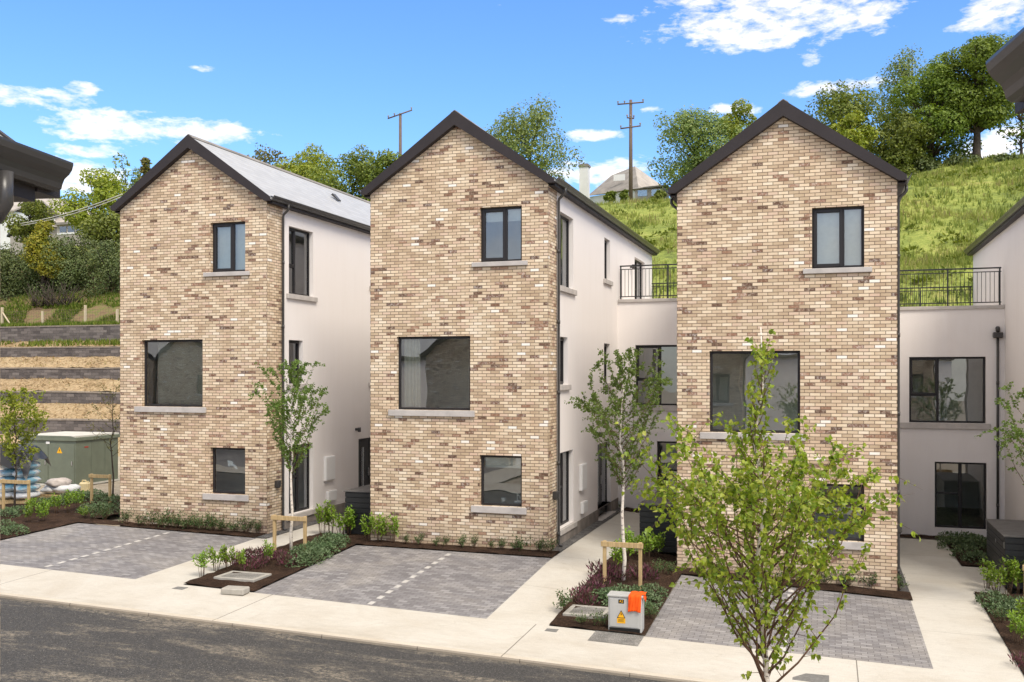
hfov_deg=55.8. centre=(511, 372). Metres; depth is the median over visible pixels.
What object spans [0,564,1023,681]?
footpath
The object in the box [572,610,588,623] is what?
shrub
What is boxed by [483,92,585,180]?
broadleaf tree
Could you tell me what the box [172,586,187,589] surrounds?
drain cover
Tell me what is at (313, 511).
window
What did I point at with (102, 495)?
mound shrub
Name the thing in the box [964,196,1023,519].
rendered house
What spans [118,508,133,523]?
shrub
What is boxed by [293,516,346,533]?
path
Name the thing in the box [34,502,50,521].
laurel shrub
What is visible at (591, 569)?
purple shrub
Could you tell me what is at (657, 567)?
shrub
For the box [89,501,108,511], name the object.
mound shrub
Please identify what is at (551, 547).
shrub
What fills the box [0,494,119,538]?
soil
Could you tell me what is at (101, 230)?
broadleaf tree
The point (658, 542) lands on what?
laurel shrub
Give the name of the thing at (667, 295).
railing
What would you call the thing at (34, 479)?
sack
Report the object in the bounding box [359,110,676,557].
brick house
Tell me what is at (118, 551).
driveway
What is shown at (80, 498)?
laurel shrub
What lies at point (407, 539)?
shrub
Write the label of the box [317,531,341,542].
mound shrub
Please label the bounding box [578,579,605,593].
purple shrub
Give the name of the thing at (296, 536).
path
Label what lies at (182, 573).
path
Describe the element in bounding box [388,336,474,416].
window
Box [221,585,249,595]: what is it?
concrete block
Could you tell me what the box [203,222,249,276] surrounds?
window
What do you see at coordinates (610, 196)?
garden shrub
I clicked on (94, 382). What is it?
bank
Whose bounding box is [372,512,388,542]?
laurel shrub
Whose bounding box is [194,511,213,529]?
shrub
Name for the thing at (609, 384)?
window
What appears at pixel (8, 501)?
pallet
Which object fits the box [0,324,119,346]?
retaining wall
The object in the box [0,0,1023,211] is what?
sky
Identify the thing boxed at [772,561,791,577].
shrub
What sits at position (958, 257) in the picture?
meadow grass
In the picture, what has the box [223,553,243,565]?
purple shrub
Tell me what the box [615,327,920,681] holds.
birch tree
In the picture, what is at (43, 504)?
laurel shrub
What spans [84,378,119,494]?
young tree
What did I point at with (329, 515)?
laurel shrub
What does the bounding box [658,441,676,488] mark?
window
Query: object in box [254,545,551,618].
driveway
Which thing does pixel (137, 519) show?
shrub
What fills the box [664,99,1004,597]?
brick house
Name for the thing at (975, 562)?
soil
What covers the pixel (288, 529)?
gravel strip
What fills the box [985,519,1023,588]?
bin store
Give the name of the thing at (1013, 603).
mound shrub
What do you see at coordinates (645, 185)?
house
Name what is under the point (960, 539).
mound shrub
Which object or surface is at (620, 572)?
purple shrub
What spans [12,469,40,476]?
sack
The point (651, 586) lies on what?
mound shrub
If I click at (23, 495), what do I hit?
sack
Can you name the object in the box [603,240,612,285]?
window
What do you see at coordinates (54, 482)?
sack
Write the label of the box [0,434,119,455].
bank
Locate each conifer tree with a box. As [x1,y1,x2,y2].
[137,157,152,179]
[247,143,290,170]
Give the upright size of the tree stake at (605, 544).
1.180 m
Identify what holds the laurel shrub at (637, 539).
on the soil at (665, 579)
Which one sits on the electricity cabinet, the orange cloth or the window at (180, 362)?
the orange cloth
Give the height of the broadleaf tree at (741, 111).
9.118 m
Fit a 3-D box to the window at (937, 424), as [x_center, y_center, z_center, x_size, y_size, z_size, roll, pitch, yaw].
[12.535,0.577,28.128,2.488,2.086,0.240,0,0,18]
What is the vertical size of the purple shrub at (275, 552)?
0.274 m
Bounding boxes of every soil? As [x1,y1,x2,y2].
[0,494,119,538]
[81,519,264,536]
[185,533,369,590]
[356,540,546,555]
[540,551,558,556]
[549,550,684,634]
[624,507,638,511]
[682,568,912,599]
[900,534,937,538]
[942,536,986,566]
[974,591,1023,672]
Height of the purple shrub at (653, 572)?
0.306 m
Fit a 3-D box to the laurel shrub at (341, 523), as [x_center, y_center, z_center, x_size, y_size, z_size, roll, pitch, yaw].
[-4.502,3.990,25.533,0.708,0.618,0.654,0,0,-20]
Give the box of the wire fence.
[0,305,119,322]
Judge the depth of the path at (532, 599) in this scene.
20.36 m
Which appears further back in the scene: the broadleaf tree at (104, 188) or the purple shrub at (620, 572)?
the broadleaf tree at (104, 188)
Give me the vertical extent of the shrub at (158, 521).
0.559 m
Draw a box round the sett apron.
[588,631,643,645]
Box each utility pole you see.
[388,107,411,154]
[617,99,643,200]
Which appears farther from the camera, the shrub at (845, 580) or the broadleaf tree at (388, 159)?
the broadleaf tree at (388, 159)
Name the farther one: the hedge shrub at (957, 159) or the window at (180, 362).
the hedge shrub at (957, 159)
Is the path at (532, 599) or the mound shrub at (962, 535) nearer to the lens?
the path at (532, 599)
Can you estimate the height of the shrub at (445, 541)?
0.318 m
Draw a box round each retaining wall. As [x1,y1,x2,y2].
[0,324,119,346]
[0,346,119,367]
[0,367,119,391]
[0,391,119,403]
[0,418,119,433]
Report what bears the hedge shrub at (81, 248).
on the ground at (946, 515)
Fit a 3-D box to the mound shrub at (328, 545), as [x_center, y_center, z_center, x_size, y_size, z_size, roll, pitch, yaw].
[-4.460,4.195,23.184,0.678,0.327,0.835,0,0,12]
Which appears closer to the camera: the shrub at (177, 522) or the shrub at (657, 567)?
the shrub at (657, 567)
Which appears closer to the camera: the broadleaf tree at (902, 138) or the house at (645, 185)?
the broadleaf tree at (902, 138)
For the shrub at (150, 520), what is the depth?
26.47 m
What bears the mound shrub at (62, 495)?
on the soil at (63, 516)
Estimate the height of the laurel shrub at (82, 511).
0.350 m
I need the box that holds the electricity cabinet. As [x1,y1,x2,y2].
[607,591,643,632]
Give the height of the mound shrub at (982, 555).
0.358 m
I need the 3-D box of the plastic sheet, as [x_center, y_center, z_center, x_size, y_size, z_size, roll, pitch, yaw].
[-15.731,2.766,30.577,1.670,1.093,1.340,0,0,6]
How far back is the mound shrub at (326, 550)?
22.67 m
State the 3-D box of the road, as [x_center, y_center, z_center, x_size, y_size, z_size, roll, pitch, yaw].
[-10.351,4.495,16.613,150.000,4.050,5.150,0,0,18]
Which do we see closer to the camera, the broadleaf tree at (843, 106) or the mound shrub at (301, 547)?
the mound shrub at (301, 547)
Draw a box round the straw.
[0,339,119,418]
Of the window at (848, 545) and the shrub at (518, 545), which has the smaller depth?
the window at (848, 545)
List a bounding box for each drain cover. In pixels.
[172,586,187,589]
[545,628,558,631]
[792,673,828,681]
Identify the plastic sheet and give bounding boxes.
[0,443,50,479]
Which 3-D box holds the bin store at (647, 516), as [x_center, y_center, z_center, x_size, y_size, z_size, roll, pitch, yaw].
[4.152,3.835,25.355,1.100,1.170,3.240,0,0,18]
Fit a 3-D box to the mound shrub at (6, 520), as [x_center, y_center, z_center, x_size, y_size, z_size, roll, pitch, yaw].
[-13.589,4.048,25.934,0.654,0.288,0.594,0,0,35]
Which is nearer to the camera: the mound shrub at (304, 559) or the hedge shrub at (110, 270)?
the mound shrub at (304, 559)
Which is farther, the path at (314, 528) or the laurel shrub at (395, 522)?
the path at (314, 528)
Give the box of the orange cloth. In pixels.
[628,591,646,612]
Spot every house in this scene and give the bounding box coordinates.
[0,130,72,223]
[0,198,107,252]
[109,134,369,538]
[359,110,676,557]
[578,163,668,203]
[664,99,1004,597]
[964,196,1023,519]
[986,27,1023,113]
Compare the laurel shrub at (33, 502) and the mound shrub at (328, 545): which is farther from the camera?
the laurel shrub at (33, 502)
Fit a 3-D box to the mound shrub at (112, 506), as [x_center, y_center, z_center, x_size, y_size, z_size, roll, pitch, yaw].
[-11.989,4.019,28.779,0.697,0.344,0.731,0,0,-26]
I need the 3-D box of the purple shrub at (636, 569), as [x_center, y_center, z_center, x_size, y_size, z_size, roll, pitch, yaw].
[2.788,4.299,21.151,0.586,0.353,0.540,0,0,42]
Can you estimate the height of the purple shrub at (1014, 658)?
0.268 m
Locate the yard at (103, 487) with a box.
[0,456,119,495]
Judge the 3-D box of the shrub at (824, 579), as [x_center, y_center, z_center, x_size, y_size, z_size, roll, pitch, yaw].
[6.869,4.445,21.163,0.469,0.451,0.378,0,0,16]
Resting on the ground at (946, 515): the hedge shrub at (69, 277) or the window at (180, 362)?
the hedge shrub at (69, 277)
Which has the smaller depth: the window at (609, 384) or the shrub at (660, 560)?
the shrub at (660, 560)
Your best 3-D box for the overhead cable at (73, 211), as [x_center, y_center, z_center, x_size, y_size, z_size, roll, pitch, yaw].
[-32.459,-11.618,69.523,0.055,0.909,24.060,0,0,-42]
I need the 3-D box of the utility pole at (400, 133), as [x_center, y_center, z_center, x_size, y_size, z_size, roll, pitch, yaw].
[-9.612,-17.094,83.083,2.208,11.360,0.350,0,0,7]
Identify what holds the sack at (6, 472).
on the sack at (8, 478)
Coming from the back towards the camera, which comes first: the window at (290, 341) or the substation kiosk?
the substation kiosk
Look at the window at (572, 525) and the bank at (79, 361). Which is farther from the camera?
the bank at (79, 361)
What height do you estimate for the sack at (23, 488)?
0.274 m
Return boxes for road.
[0,598,664,681]
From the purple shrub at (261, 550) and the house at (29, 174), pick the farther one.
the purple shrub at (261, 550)
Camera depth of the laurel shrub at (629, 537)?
22.55 m
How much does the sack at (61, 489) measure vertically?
0.337 m
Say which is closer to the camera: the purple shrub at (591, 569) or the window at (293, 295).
the purple shrub at (591, 569)
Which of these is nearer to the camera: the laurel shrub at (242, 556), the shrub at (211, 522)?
the laurel shrub at (242, 556)
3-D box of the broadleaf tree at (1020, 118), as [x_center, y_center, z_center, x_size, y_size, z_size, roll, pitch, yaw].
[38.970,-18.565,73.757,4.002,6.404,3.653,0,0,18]
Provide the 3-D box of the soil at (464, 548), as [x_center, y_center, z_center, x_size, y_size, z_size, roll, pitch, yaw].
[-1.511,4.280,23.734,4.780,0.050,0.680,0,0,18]
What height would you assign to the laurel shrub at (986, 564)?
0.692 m
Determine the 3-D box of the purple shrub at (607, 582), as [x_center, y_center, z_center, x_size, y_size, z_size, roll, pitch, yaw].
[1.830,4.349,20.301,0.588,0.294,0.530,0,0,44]
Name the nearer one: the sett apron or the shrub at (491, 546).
the sett apron
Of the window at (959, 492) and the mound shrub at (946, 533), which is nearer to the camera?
the mound shrub at (946, 533)
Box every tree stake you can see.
[0,479,29,508]
[89,474,110,503]
[271,514,306,550]
[601,540,642,587]
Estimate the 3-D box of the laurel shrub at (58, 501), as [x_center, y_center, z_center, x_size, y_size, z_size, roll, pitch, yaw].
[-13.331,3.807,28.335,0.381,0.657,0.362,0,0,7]
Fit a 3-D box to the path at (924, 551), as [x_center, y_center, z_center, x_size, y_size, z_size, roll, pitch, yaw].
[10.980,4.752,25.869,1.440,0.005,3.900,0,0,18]
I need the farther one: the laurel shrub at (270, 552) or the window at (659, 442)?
the window at (659, 442)
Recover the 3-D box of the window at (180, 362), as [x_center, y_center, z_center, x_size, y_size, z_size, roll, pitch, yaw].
[-9.359,0.084,26.841,2.330,2.001,0.490,0,0,18]
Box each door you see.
[25,443,47,482]
[48,443,74,483]
[358,437,369,486]
[598,442,606,514]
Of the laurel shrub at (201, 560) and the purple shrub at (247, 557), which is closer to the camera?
the laurel shrub at (201, 560)
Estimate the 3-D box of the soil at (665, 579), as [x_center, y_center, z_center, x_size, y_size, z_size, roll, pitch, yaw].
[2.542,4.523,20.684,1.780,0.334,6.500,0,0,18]
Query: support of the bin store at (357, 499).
on the ground at (946, 515)
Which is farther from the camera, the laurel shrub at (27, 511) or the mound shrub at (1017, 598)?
the laurel shrub at (27, 511)
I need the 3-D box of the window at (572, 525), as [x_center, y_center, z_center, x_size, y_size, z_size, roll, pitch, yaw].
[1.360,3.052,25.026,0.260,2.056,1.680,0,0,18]
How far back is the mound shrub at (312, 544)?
23.28 m
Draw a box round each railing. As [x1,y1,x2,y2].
[620,264,676,298]
[652,282,676,298]
[900,267,1000,305]
[900,286,971,306]
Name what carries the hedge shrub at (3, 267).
on the ground at (946, 515)
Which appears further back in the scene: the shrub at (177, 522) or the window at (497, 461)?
the shrub at (177, 522)
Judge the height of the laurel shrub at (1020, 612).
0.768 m
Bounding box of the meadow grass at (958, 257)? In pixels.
[595,152,1023,306]
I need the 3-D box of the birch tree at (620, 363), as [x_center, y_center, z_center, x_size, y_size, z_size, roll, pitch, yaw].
[2.429,2.044,20.808,2.245,5.238,2.266,0,0,-24]
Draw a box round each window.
[134,340,205,412]
[202,447,248,501]
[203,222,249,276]
[286,227,317,301]
[286,340,306,388]
[288,443,317,516]
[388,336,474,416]
[471,455,526,514]
[472,206,527,266]
[560,215,576,295]
[560,337,571,390]
[560,451,576,535]
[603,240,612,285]
[603,344,612,386]
[630,345,676,410]
[635,260,641,298]
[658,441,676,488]
[700,351,805,440]
[802,484,870,550]
[803,206,871,273]
[900,357,990,429]
[935,462,985,528]
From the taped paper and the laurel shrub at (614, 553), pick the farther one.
the taped paper
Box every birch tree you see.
[248,359,329,549]
[564,347,672,579]
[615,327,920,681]
[974,381,1023,484]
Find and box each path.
[137,538,293,584]
[267,532,315,540]
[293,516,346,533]
[487,544,617,625]
[574,511,639,550]
[900,538,960,565]
[900,563,1006,593]
[909,588,980,605]
[911,601,1023,678]
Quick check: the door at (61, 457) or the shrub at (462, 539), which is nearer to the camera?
the shrub at (462, 539)
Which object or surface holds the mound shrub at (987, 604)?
on the soil at (1006, 634)
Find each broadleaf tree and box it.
[1,199,55,245]
[46,165,130,229]
[71,208,119,249]
[103,152,141,196]
[267,143,349,193]
[307,144,385,201]
[357,148,400,200]
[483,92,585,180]
[645,104,750,191]
[717,98,756,140]
[804,79,905,156]
[830,110,878,148]
[863,111,937,174]
[871,45,938,128]
[878,54,987,162]
[924,33,1018,157]
[995,102,1023,155]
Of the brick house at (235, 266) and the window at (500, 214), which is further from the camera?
the brick house at (235, 266)
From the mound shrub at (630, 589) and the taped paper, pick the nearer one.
the mound shrub at (630, 589)
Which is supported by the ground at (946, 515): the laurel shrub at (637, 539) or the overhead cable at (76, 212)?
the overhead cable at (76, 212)
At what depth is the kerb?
16.77 m
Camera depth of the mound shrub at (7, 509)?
27.53 m
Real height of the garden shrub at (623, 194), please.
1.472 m
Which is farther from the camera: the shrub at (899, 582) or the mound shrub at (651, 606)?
the shrub at (899, 582)
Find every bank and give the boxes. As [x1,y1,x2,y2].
[0,341,119,346]
[0,356,119,367]
[0,378,119,391]
[0,402,119,418]
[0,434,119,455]
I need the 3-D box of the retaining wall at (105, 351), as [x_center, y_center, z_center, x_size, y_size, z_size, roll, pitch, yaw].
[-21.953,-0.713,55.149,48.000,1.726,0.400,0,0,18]
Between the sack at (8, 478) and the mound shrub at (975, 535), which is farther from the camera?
the sack at (8, 478)
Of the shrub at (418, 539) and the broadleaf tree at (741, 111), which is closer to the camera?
the shrub at (418, 539)
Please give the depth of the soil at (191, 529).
26.25 m
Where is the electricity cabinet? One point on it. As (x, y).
(621, 617)
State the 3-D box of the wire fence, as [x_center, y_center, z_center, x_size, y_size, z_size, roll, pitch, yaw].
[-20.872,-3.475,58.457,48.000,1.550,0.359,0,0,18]
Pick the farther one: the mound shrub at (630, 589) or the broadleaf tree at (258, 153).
the broadleaf tree at (258, 153)
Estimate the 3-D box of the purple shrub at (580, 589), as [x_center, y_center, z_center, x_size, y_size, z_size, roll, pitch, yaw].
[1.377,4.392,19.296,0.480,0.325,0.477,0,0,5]
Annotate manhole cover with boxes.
[214,571,271,581]
[563,604,607,618]
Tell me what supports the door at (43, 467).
in the substation kiosk
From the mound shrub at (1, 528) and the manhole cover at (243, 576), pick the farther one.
the mound shrub at (1, 528)
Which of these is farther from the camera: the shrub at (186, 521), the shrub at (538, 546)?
the shrub at (186, 521)
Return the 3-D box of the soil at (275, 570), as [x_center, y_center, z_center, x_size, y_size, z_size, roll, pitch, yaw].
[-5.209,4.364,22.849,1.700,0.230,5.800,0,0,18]
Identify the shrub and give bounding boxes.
[0,235,62,294]
[0,241,37,300]
[0,506,20,517]
[0,518,16,527]
[0,525,10,533]
[2,524,29,534]
[8,505,28,514]
[17,230,99,297]
[19,219,70,287]
[22,502,33,521]
[24,496,38,511]
[30,497,51,505]
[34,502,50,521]
[38,498,52,507]
[44,496,64,505]
[49,230,114,291]
[50,493,62,513]
[56,492,79,502]
[63,489,75,512]
[69,490,94,501]
[71,488,84,510]
[75,502,102,512]
[77,506,88,517]
[78,488,106,500]
[79,239,119,297]
[83,505,106,518]
[89,492,114,502]
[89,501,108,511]
[98,503,119,512]
[99,503,113,519]
[103,494,119,505]
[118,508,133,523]
[135,515,146,524]
[139,509,160,525]
[155,510,168,526]
[159,505,180,526]
[166,507,185,527]
[179,511,196,528]
[186,510,202,528]
[191,549,209,576]
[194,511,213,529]
[203,513,221,530]
[206,544,227,570]
[211,512,228,530]
[221,545,235,569]
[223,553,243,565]
[227,518,239,531]
[234,549,252,559]
[235,516,256,532]
[235,548,245,570]
[240,559,260,569]
[242,546,265,558]
[251,554,269,567]
[253,519,262,532]
[255,546,272,555]
[262,539,275,564]
[271,548,287,559]
[276,553,297,565]
[284,554,312,567]
[288,543,310,556]
[294,549,326,564]
[299,540,325,552]
[303,546,333,560]
[309,536,336,548]
[315,499,330,533]
[315,541,339,555]
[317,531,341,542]
[318,535,346,549]
[321,504,337,532]
[328,512,349,534]
[329,532,350,545]
[344,505,356,534]
[359,512,374,541]
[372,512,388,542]
[386,512,399,542]
[400,532,410,543]
[414,532,425,544]
[431,536,440,545]
[442,535,450,545]
[457,533,466,546]
[470,534,478,547]
[486,538,495,548]
[495,537,507,548]
[509,535,530,550]
[530,538,544,551]
[541,536,558,552]
[553,587,575,611]
[569,584,592,601]
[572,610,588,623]
[575,593,599,605]
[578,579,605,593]
[586,559,616,577]
[586,573,610,587]
[588,608,607,625]
[589,587,612,603]
[595,585,624,605]
[599,564,620,577]
[603,190,616,201]
[606,583,633,598]
[609,538,626,567]
[609,568,630,580]
[618,189,628,201]
[620,525,637,561]
[622,588,644,604]
[625,533,647,556]
[628,561,652,578]
[628,584,651,601]
[635,531,657,561]
[636,567,660,580]
[638,582,669,599]
[642,531,665,556]
[643,591,664,606]
[644,600,658,614]
[644,601,658,617]
[649,189,666,198]
[651,561,663,577]
[652,557,671,570]
[664,561,676,575]
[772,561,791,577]
[815,567,836,584]
[837,560,858,586]
[856,571,877,587]
[894,573,909,590]
[913,158,941,172]
[935,531,958,540]
[936,534,970,550]
[940,153,983,165]
[947,530,981,545]
[949,543,984,559]
[956,532,986,547]
[961,549,986,563]
[965,535,986,549]
[974,589,1007,606]
[979,556,996,588]
[979,566,1008,591]
[981,594,1019,616]
[987,153,1023,162]
[990,600,1023,620]
[990,604,1011,622]
[998,557,1019,593]
[1002,595,1023,613]
[1005,609,1023,644]
[1007,557,1023,593]
[1007,649,1023,668]
[1014,598,1023,634]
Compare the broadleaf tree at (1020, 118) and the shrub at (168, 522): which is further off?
the broadleaf tree at (1020, 118)
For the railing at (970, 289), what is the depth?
33.55 m
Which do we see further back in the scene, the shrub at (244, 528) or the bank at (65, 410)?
the bank at (65, 410)
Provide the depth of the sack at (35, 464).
30.44 m
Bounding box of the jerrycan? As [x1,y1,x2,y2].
[79,480,89,491]
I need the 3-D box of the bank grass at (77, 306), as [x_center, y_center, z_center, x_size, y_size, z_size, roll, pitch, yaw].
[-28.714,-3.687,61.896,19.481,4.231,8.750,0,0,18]
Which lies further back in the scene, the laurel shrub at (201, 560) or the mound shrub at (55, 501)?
the mound shrub at (55, 501)
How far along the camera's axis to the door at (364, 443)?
31.39 m
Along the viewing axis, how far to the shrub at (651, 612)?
18.31 m
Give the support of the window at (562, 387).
in the brick house at (501, 312)
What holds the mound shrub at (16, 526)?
on the soil at (63, 516)
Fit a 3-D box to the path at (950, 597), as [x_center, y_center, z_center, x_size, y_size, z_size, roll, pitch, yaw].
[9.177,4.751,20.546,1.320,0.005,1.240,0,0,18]
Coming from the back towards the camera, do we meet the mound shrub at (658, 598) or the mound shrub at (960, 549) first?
the mound shrub at (960, 549)
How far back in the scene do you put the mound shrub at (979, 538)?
25.82 m
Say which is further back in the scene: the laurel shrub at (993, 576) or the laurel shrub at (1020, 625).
the laurel shrub at (993, 576)
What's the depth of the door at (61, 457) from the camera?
34.60 m
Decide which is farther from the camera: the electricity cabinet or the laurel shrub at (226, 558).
the laurel shrub at (226, 558)
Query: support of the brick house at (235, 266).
on the ground at (946, 515)
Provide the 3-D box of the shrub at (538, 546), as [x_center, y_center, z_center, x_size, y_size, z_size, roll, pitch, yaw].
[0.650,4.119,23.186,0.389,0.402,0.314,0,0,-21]
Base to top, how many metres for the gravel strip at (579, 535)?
0.019 m
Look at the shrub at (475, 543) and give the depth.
23.69 m
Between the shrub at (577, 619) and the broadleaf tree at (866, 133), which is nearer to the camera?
the shrub at (577, 619)
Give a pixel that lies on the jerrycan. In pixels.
(85, 485)
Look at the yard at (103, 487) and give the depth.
34.79 m
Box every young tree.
[0,387,49,506]
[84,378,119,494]
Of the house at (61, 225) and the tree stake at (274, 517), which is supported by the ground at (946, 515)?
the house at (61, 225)
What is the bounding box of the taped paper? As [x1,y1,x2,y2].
[227,460,237,468]
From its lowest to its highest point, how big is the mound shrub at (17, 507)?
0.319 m
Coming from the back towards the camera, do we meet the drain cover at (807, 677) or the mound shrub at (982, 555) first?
the mound shrub at (982, 555)
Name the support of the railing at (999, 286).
on the brick house at (788, 222)
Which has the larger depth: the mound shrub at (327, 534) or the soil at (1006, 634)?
the mound shrub at (327, 534)
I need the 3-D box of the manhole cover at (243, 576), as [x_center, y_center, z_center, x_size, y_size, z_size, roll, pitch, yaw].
[-5.830,4.434,20.948,1.000,0.115,0.700,0,0,18]
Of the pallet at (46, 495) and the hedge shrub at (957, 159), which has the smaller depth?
the pallet at (46, 495)
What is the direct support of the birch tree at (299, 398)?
on the soil at (275, 570)
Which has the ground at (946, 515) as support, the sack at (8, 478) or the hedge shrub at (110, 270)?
the hedge shrub at (110, 270)
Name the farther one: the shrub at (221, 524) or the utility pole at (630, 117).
the utility pole at (630, 117)
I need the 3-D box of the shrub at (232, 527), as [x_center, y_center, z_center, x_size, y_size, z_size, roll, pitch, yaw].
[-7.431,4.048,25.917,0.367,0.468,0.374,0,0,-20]
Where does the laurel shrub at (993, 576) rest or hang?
on the soil at (1006, 634)
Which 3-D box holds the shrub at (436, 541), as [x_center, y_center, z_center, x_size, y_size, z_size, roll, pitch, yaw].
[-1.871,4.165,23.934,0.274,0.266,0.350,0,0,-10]
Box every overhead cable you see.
[12,194,121,224]
[13,197,119,226]
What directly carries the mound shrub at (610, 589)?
on the soil at (665, 579)
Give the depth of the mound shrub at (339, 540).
23.70 m
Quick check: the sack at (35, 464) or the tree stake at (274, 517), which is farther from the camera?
the sack at (35, 464)
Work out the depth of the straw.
53.62 m
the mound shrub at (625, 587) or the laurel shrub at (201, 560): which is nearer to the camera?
the mound shrub at (625, 587)
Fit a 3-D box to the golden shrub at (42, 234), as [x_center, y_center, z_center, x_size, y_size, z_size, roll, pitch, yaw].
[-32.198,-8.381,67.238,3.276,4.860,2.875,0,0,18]
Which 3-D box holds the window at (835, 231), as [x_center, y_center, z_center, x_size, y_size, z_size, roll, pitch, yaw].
[7.177,-2.926,21.347,1.440,1.461,0.320,0,0,18]
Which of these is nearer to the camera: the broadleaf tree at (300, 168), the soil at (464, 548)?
the soil at (464, 548)
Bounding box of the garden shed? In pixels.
[7,228,49,258]
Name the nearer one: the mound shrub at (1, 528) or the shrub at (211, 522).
the mound shrub at (1, 528)
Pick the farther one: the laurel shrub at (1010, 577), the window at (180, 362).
the window at (180, 362)
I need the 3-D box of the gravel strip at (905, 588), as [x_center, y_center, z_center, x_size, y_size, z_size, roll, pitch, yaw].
[9.697,4.730,24.710,0.280,0.027,8.000,0,0,18]
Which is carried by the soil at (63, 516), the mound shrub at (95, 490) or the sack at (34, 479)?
the mound shrub at (95, 490)
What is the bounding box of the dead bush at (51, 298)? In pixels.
[24,281,89,306]
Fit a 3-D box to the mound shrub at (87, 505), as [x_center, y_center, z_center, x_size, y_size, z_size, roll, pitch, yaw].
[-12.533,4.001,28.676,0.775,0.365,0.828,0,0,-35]
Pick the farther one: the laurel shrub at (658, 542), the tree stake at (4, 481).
the tree stake at (4, 481)
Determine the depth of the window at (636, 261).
35.67 m
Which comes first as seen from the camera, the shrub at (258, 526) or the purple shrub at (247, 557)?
the purple shrub at (247, 557)
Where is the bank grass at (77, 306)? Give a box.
[0,289,119,346]
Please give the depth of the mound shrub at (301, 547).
22.99 m
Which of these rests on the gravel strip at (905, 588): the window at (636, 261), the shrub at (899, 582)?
the shrub at (899, 582)
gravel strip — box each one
[255,512,344,537]
[551,508,620,551]
[897,567,909,591]
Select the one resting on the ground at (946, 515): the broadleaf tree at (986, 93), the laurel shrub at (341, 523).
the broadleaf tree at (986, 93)
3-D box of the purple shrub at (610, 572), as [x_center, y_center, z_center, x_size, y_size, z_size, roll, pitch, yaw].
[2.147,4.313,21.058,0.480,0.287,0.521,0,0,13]
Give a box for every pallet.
[0,497,41,504]
[38,493,70,497]
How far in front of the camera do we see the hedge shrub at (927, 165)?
71.08 m
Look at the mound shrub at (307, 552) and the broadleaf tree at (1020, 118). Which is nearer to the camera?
the mound shrub at (307, 552)
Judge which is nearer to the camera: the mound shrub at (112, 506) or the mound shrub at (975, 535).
the mound shrub at (975, 535)
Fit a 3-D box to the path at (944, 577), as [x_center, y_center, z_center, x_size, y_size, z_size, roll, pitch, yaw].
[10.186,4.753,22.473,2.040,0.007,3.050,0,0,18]
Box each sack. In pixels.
[0,469,17,476]
[0,476,17,483]
[0,484,17,491]
[0,491,16,498]
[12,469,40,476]
[12,491,40,499]
[13,476,40,484]
[13,483,40,491]
[14,461,40,469]
[40,485,54,493]
[44,478,71,487]
[52,484,80,493]
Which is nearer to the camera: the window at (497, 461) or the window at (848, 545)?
the window at (848, 545)
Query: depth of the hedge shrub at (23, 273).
68.54 m
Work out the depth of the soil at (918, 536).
27.94 m
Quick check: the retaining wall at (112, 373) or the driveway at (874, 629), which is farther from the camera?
the retaining wall at (112, 373)
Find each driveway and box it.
[0,523,255,578]
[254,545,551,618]
[645,575,932,668]
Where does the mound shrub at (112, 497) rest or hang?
on the soil at (63, 516)
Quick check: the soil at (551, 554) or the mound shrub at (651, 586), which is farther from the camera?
the soil at (551, 554)
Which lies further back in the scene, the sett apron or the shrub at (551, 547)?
the shrub at (551, 547)
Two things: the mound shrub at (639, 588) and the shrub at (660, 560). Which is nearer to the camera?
the mound shrub at (639, 588)
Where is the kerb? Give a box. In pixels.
[0,592,722,681]
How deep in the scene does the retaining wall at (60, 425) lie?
48.20 m
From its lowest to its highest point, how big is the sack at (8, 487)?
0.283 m
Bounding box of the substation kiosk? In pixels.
[18,431,119,484]
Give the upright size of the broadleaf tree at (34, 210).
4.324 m
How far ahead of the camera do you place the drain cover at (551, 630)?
17.55 m
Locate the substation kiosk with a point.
(77, 458)
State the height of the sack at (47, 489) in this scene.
0.349 m
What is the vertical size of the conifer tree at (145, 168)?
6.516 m
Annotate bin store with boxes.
[344,484,369,534]
[638,490,676,552]
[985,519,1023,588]
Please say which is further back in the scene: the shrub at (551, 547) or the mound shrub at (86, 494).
the mound shrub at (86, 494)
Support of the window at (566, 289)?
in the brick house at (501, 312)
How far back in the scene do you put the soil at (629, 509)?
30.49 m
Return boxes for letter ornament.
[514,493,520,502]
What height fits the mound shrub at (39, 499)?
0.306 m
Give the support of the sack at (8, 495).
on the pallet at (8, 501)
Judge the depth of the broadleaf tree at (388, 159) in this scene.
78.63 m
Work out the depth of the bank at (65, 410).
49.77 m
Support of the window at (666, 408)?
in the brick house at (501, 312)
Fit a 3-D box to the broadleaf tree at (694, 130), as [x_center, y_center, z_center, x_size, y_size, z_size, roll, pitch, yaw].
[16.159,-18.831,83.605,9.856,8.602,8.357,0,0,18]
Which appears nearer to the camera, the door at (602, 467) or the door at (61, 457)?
the door at (602, 467)
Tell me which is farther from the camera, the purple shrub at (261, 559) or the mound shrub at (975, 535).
the mound shrub at (975, 535)
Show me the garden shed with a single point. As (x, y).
(10, 236)
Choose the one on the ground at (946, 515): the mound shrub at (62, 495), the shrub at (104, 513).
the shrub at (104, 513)
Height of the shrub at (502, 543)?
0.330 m
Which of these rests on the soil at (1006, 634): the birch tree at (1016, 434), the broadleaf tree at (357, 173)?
the birch tree at (1016, 434)
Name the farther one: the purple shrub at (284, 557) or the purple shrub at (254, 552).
the purple shrub at (254, 552)
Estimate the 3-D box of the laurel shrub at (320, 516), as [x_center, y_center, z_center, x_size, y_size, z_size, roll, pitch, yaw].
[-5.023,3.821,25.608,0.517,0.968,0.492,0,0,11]
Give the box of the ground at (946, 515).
[0,157,1023,674]
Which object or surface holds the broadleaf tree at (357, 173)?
on the ground at (946, 515)

